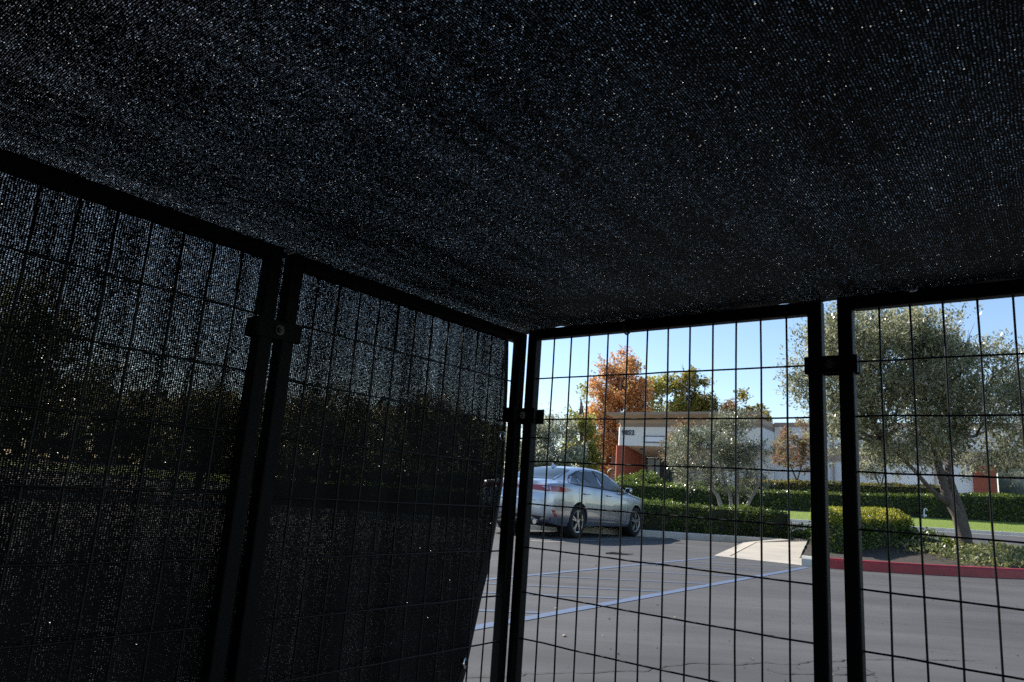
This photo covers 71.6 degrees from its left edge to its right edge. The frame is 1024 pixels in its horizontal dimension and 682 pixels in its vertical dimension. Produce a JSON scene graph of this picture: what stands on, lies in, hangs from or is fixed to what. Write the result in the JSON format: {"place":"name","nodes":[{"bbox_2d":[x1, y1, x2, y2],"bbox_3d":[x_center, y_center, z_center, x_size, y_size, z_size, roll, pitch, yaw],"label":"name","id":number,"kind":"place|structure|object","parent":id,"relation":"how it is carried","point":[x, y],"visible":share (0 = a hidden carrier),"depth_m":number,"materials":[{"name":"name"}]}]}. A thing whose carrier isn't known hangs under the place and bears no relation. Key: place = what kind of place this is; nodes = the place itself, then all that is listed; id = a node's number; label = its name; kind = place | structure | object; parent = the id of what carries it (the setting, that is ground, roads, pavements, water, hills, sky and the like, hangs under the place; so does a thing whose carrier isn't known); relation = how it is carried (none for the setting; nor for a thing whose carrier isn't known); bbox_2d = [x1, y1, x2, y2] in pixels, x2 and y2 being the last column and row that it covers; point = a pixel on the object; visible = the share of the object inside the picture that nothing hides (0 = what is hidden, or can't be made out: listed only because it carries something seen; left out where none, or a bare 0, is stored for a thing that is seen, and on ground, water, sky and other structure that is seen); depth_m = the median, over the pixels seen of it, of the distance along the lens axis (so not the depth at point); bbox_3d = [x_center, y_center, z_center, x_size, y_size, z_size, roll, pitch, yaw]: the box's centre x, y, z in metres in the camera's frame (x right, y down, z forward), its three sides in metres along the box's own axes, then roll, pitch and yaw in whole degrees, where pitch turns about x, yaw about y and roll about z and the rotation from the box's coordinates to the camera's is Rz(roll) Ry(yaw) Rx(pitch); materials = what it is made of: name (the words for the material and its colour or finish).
{"place":"outdoors","nodes":[
{"label":"outdoors","id":0,"kind":"place"},
{"bbox_2d":[0,500,1023,681],"bbox_3d":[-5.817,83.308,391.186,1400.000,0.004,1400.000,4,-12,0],"label":"ground","id":1,"kind":"structure","parent":0,"point":[981,640],"depth_m":5.51,"materials":[{"name":"grey asphalt"}]},
{"bbox_2d":[3,273,108,433],"bbox_3d":[-14.623,0.938,20.607,6.728,6.576,4.944,4,-12,0],"label":"shade tree","id":2,"kind":"object","parent":1,"relation":"on","point":[31,364],"visible":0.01,"depth_m":20.22,"materials":[{"name":"green plant"}]},
{"bbox_2d":[0,148,283,681],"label":"wire panel","id":3,"kind":"object","parent":1,"relation":"on","point":[41,174],"visible":1,"depth_m":1.09,"materials":[{"name":"black metal"}]},
{"bbox_2d":[136,396,237,484],"bbox_3d":[-12.743,3.957,29.630,5.926,4.669,4.472,4,-12,0],"label":"shade tree","id":4,"kind":"object","parent":1,"relation":"on","point":[193,440],"depth_m":29.12,"materials":[{"name":"green plant"}]},
{"bbox_2d":[5,379,506,471],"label":"tree belt","id":5,"kind":"object","parent":1,"relation":"on","point":[172,440],"depth_m":46.07,"materials":[{"name":"green plant"}]},
{"bbox_2d":[284,396,390,467],"bbox_3d":[-8.027,4.164,30.586,6.694,5.303,5.144,4,-12,0],"label":"shade tree","id":6,"kind":"object","parent":1,"relation":"on","point":[342,432],"visible":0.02,"depth_m":30.33,"materials":[{"name":"green plant"}]},
{"bbox_2d":[226,253,526,681],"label":"wire panel","id":7,"kind":"object","parent":1,"relation":"on","point":[297,266],"visible":1,"depth_m":1.37,"materials":[{"name":"black metal"}]},
{"bbox_2d":[245,315,301,344],"bbox_3d":[-0.411,-0.018,1.232,0.043,0.033,0.088,-5,-15,38],"label":"panel clamp","id":8,"kind":"object","parent":7,"relation":"attached to","point":[273,329],"visible":0.94,"depth_m":1.22,"materials":[{"name":"metal"}]},
{"bbox_2d":[8,493,778,542],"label":"lot kerb","id":9,"kind":"structure","parent":1,"relation":"on","point":[679,535],"depth_m":16.99,"materials":[{"name":"concrete"}]},
{"bbox_2d":[3,486,802,539],"bbox_3d":[-16.165,3.243,16.842,48.200,0.150,4.040,4,-12,0],"label":"planter bed","id":10,"kind":"object","parent":1,"relation":"on","point":[732,535],"visible":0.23,"depth_m":18.13,"materials":[{"name":"soil"}]},
{"bbox_2d":[277,475,790,537],"bbox_3d":[0.464,4.149,17.875,13.768,0.924,1.512,5,-12,-6],"label":"box hedge","id":11,"kind":"object","parent":10,"relation":"on","point":[700,526],"visible":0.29,"depth_m":17.91,"materials":[{"name":"green plant"}]},
{"bbox_2d":[658,402,781,509],"bbox_3d":[6.008,3.633,20.753,3.568,3.843,2.159,4,-12,0],"label":"olive tree","id":12,"kind":"object","parent":10,"relation":"on","point":[720,448],"visible":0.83,"depth_m":20.64,"materials":[{"name":"green plant"}]},
{"bbox_2d":[386,393,487,474],"bbox_3d":[-3.790,4.894,33.657,6.180,5.726,4.483,4,-12,0],"label":"shade tree","id":13,"kind":"object","parent":1,"relation":"on","point":[436,432],"visible":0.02,"depth_m":33.26,"materials":[{"name":"green plant"}]},
{"bbox_2d":[483,463,643,537],"bbox_3d":[1.351,3.590,16.017,2.120,1.532,4.867,-4,-14,34],"label":"parked car","id":14,"kind":"object","parent":1,"relation":"on","point":[631,522],"visible":0.68,"depth_m":14.72,"materials":[{"name":"silver metal"}]},
{"bbox_2d":[605,552,632,554],"bbox_3d":[1.656,3.272,10.934,0.450,0.036,0.109,8,-13,-19],"label":"fallen twig","id":15,"kind":"object","parent":1,"relation":"on","point":[617,553],"visible":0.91,"depth_m":10.91,"materials":[{"name":"brown plant"}]},
{"bbox_2d":[506,300,832,681],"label":"wire panel","id":16,"kind":"object","parent":1,"relation":"on","point":[812,312],"visible":1,"depth_m":1.48,"materials":[{"name":"black metal"}]},
{"bbox_2d":[0,0,1023,334],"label":"shade roof","id":17,"kind":"structure","parent":16,"relation":"attached to","point":[570,232],"depth_m":0.83,"materials":[{"name":"black fabric"}]},
{"bbox_2d":[0,172,508,681],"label":"side shade cloth","id":18,"kind":"object","parent":17,"relation":"hanging from","point":[20,598],"visible":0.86,"depth_m":1.15,"materials":[{"name":"black fabric"}]},
{"bbox_2d":[502,406,543,423],"bbox_3d":[0.028,0.182,1.739,0.076,0.036,0.069,-5,-15,37],"label":"panel clamp","id":19,"kind":"object","parent":16,"relation":"attached to","point":[523,415],"visible":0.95,"depth_m":1.73,"materials":[{"name":"metal"}]},
{"bbox_2d":[509,437,549,438],"bbox_3d":[0.052,0.237,1.723,0.108,0.011,0.056,-1,-13,24],"label":"cable tie","id":20,"kind":"object","parent":16,"relation":"attached to","point":[531,437],"visible":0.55,"depth_m":1.70,"materials":[{"name":"black plastic"}]},
{"bbox_2d":[622,319,629,334],"bbox_3d":[0.264,-0.034,1.629,0.010,0.040,0.043,-3,-14,30],"label":"cable tie","id":21,"kind":"object","parent":16,"relation":"attached to","point":[624,331],"visible":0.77,"depth_m":1.62,"materials":[{"name":"black plastic"}]},
{"bbox_2d":[714,539,807,565],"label":"kerb ramp","id":22,"kind":"structure","parent":1,"relation":"on","point":[775,550],"depth_m":13.74,"materials":[{"name":"concrete"}]},
{"bbox_2d":[799,536,1023,568],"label":"planter soil bed","id":23,"kind":"object","parent":1,"relation":"on","point":[881,554],"visible":0.16,"depth_m":12.82,"materials":[{"name":"brown soil"}]},
{"bbox_2d":[784,522,810,539],"bbox_3d":[7.424,4.980,18.213,0.872,0.670,0.889,-3,-14,30],"label":"kerb shrub","id":24,"kind":"object","parent":23,"relation":"on","point":[804,534],"visible":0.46,"depth_m":18.07,"materials":[{"name":"green plant"}]},
{"bbox_2d":[808,506,916,553],"bbox_3d":[7.065,3.848,14.578,4.514,1.019,1.102,15,-16,-42],"label":"flowering hedge","id":25,"kind":"object","parent":23,"relation":"on","point":[874,518],"visible":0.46,"depth_m":14.15,"materials":[{"name":"green plant"}]},
{"bbox_2d":[773,300,1023,549],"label":"olive tree","id":26,"kind":"object","parent":23,"relation":"on","point":[930,385],"visible":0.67,"depth_m":15.62,"materials":[{"name":"green plant"}]},
{"bbox_2d":[900,526,958,549],"bbox_3d":[8.734,4.374,15.170,1.384,0.828,1.250,4,-12,0],"label":"dark shrub","id":27,"kind":"object","parent":23,"relation":"on","point":[928,539],"visible":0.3,"depth_m":14.98,"materials":[{"name":"green plant"}]},
{"bbox_2d":[880,535,1023,567],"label":"ground cover","id":28,"kind":"object","parent":23,"relation":"on","point":[968,552],"visible":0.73,"depth_m":13.62,"materials":[{"name":"green plant"}]},
{"bbox_2d":[969,335,1023,476],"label":"olive tree","id":29,"kind":"object","parent":23,"relation":"on","point":[1000,436],"visible":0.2,"depth_m":17.95,"materials":[{"name":"green plant"}]},
{"bbox_2d":[802,555,1023,578],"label":"red painted kerb","id":30,"kind":"structure","parent":1,"relation":"on","point":[933,569],"depth_m":11.29,"materials":[{"name":"concrete"}]},
{"bbox_2d":[837,279,1023,681],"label":"wire panel","id":31,"kind":"object","parent":1,"relation":"on","point":[847,307],"visible":1,"depth_m":1.23,"materials":[{"name":"black metal"}]},
{"bbox_2d":[804,354,861,375],"bbox_3d":[0.603,0.046,1.338,0.093,0.033,0.043,-5,-15,37],"label":"panel clamp","id":32,"kind":"object","parent":31,"relation":"attached to","point":[833,365],"visible":0.96,"depth_m":1.32,"materials":[{"name":"metal"}]},
{"bbox_2d":[0,0,1023,491],"label":"sky","id":33,"kind":"structure","parent":0,"point":[996,315],"materials":[{"name":"blue"}]},
{"bbox_2d":[11,473,1023,546],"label":"street","id":34,"kind":"structure","parent":0,"point":[1006,537],"depth_m":30.59,"materials":[{"name":"grey asphalt"}]},
{"bbox_2d":[74,472,1023,535],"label":"kerb","id":35,"kind":"structure","parent":34,"relation":"on","point":[947,529],"depth_m":35.16,"materials":[{"name":"concrete"}]},
{"bbox_2d":[11,456,1023,532],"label":"terrain","id":36,"kind":"structure","parent":0,"point":[716,506],"depth_m":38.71,"materials":[{"name":"green plant"}]},
{"bbox_2d":[483,410,591,468],"bbox_3d":[1.272,5.833,37.693,6.357,4.739,4.732,4,-12,0],"label":"olive tree","id":37,"kind":"object","parent":36,"relation":"on","point":[557,433],"visible":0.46,"depth_m":37.47,"materials":[{"name":"green plant"}]},
{"bbox_2d":[558,379,605,470],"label":"slim tree","id":38,"kind":"object","parent":36,"relation":"on","point":[594,456],"visible":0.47,"depth_m":49.46,"materials":[{"name":"green plant"}]},
{"bbox_2d":[153,456,1023,522],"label":"long hedge","id":39,"kind":"object","parent":36,"relation":"on","point":[1007,507],"visible":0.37,"depth_m":39.03,"materials":[{"name":"green plant"}]},
{"bbox_2d":[578,344,657,480],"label":"sweetgum tree","id":40,"kind":"object","parent":36,"relation":"on","point":[634,396],"visible":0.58,"depth_m":61.44,"materials":[{"name":"orange plant"}]},
{"bbox_2d":[613,474,641,484],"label":"round bush","id":41,"kind":"object","parent":36,"relation":"on","point":[630,479],"visible":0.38,"depth_m":43.49,"materials":[{"name":"green plant"}]},
{"bbox_2d":[632,469,663,484],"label":"round bush","id":42,"kind":"object","parent":36,"relation":"on","point":[649,479],"visible":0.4,"depth_m":44.07,"materials":[{"name":"green plant"}]},
{"bbox_2d":[643,373,687,411],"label":"yellow green tree","id":43,"kind":"object","parent":36,"relation":"on","point":[660,383],"visible":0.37,"depth_m":75.46,"materials":[{"name":"green plant"}]},
{"bbox_2d":[657,416,703,484],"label":"tree","id":44,"kind":"object","parent":36,"relation":"on","point":[681,423],"visible":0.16,"depth_m":44.59,"materials":[{"name":"green plant"}]},
{"bbox_2d":[658,479,733,489],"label":"sloping shrub row","id":45,"kind":"object","parent":36,"relation":"on","point":[670,483],"visible":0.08,"depth_m":44.20,"materials":[{"name":"green plant"}]},
{"bbox_2d":[668,365,724,411],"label":"dark green tree","id":46,"kind":"object","parent":36,"relation":"on","point":[699,402],"visible":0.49,"depth_m":75.84,"materials":[{"name":"green plant"}]},
{"bbox_2d":[719,396,738,410],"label":"red tip tree","id":47,"kind":"object","parent":36,"relation":"on","point":[729,407],"visible":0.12,"depth_m":76.15,"materials":[{"name":"grey plant"}]},
{"bbox_2d":[733,387,772,422],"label":"dark green tree","id":48,"kind":"object","parent":36,"relation":"on","point":[742,395],"visible":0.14,"depth_m":76.31,"materials":[{"name":"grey plant"}]},
{"bbox_2d":[769,416,809,482],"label":"tree","id":49,"kind":"object","parent":36,"relation":"on","point":[798,443],"visible":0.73,"depth_m":43.49,"materials":[{"name":"orange plant"}]},
{"bbox_2d":[606,411,1023,493],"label":"office building","id":50,"kind":"structure","parent":36,"relation":"on","point":[634,436],"depth_m":50.65,"materials":[{"name":"white paint"}]},
{"bbox_2d":[647,459,654,476],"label":"window","id":51,"kind":"structure","parent":50,"relation":"in","point":[650,461],"depth_m":57.43,"materials":[{"name":"black glass"}]},
{"bbox_2d":[655,459,663,481],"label":"window","id":52,"kind":"structure","parent":50,"relation":"in","point":[660,470],"depth_m":56.92,"materials":[{"name":"black glass"}]},
{"bbox_2d":[666,459,668,481],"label":"window","id":53,"kind":"structure","parent":50,"relation":"in","point":[667,469],"depth_m":56.51,"materials":[{"name":"black glass"}]},
{"bbox_2d":[670,459,676,482],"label":"window","id":54,"kind":"structure","parent":50,"relation":"in","point":[671,471],"depth_m":56.23,"materials":[{"name":"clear glass"}]},
{"bbox_2d":[998,467,1023,493],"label":"window","id":55,"kind":"structure","parent":50,"relation":"in","point":[1003,484],"depth_m":43.22,"materials":[{"name":"grey glass"}]},
{"bbox_2d":[739,478,939,493],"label":"hedge","id":56,"kind":"object","parent":36,"relation":"on","point":[867,487],"visible":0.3,"depth_m":42.26,"materials":[{"name":"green plant"}]},
{"bbox_2d":[859,431,904,483],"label":"tree","id":57,"kind":"object","parent":36,"relation":"on","point":[871,464],"visible":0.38,"depth_m":42.42,"materials":[{"name":"green plant"}]},
{"bbox_2d":[960,491,1022,496],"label":"hedge","id":58,"kind":"object","parent":36,"relation":"on","point":[992,493],"visible":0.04,"depth_m":42.02,"materials":[{"name":"green plant"}]},
{"bbox_2d":[488,550,1018,680],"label":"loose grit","id":59,"kind":"object","parent":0,"point":[772,617],"visible":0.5,"depth_m":5.71,"materials":[{"name":"stone"}]}
]}

